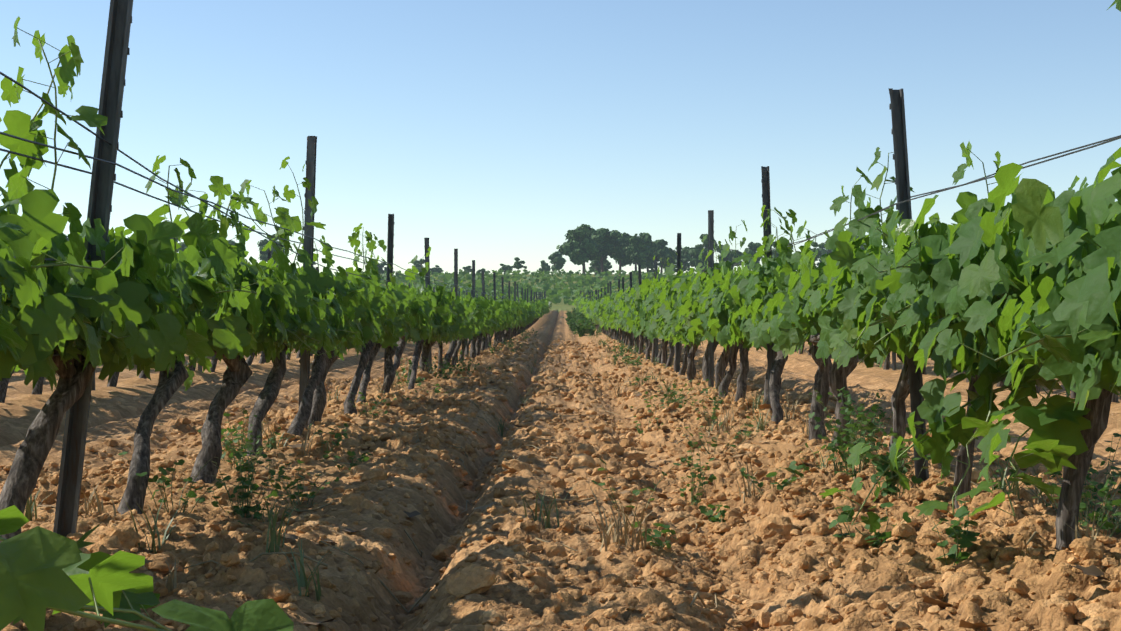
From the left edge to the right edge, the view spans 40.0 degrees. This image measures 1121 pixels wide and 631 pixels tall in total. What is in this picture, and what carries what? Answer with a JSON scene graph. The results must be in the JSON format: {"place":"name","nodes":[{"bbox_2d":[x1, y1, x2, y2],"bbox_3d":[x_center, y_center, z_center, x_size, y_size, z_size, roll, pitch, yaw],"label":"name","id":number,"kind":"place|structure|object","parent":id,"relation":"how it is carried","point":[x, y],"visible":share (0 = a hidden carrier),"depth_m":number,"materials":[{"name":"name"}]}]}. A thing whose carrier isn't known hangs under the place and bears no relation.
{"place":"outdoors","nodes":[
{"label":"outdoors","id":0,"kind":"place"},
{"bbox_2d":[0,274,1120,630],"bbox_3d":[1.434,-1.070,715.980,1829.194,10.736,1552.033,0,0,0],"label":"ground","id":1,"kind":"structure","parent":0,"point":[116,412],"depth_m":5.80,"materials":[{"name":"soil"}]},
{"bbox_2d":[0,261,513,402],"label":"vine row","id":2,"kind":"object","parent":1,"relation":"on","point":[38,387],"depth_m":15.62,"materials":[{"name":"green plant"}]},
{"bbox_2d":[0,0,545,536],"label":"trellis","id":3,"kind":"object","parent":1,"relation":"on","point":[106,150],"visible":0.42,"depth_m":4.89,"materials":[{"name":"metal"}]},
{"bbox_2d":[0,16,551,630],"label":"vine row","id":4,"kind":"object","parent":1,"relation":"on","point":[146,296],"visible":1,"depth_m":4.66,"materials":[{"name":"green plant"}]},
{"bbox_2d":[92,250,511,389],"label":"trellis","id":5,"kind":"object","parent":1,"relation":"on","point":[199,366],"visible":0.06,"depth_m":23.75,"materials":[{"name":"metal"}]},
{"bbox_2d":[64,224,920,275],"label":"trees","id":6,"kind":"object","parent":1,"relation":"on","point":[583,244],"visible":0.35,"depth_m":267.00,"materials":[{"name":"green plant"}]},
{"bbox_2d":[300,269,734,304],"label":"vineyard block","id":7,"kind":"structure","parent":1,"relation":"on","point":[556,294],"depth_m":221.14,"materials":[{"name":"green plant"}]},
{"bbox_2d":[0,338,1120,630],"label":"soil clods","id":8,"kind":"object","parent":1,"relation":"on","point":[472,578],"visible":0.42,"depth_m":5.82,"materials":[{"name":"soil"}]},
{"bbox_2d":[23,307,1120,630],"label":"weeds","id":9,"kind":"object","parent":1,"relation":"on","point":[579,323],"visible":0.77,"depth_m":5.79,"materials":[{"name":"green plant"}]},
{"bbox_2d":[635,292,895,369],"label":"trellis","id":10,"kind":"object","parent":1,"relation":"on","point":[893,361],"depth_m":20.62,"materials":[{"name":"metal"}]},
{"bbox_2d":[572,0,1120,549],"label":"vine row","id":11,"kind":"object","parent":1,"relation":"on","point":[1022,292],"visible":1,"depth_m":4.47,"materials":[{"name":"green plant"}]},
{"bbox_2d":[580,88,1120,481],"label":"trellis","id":12,"kind":"object","parent":1,"relation":"on","point":[902,183],"visible":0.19,"depth_m":6.17,"materials":[{"name":"metal"}]},
{"bbox_2d":[609,296,1117,401],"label":"vine row","id":13,"kind":"object","parent":1,"relation":"on","point":[999,384],"depth_m":18.95,"materials":[{"name":"green plant"}]},
{"bbox_2d":[0,0,1120,274],"label":"sky","id":14,"kind":"structure","parent":0,"point":[490,131],"materials":[{"name":"blue"}]}
]}

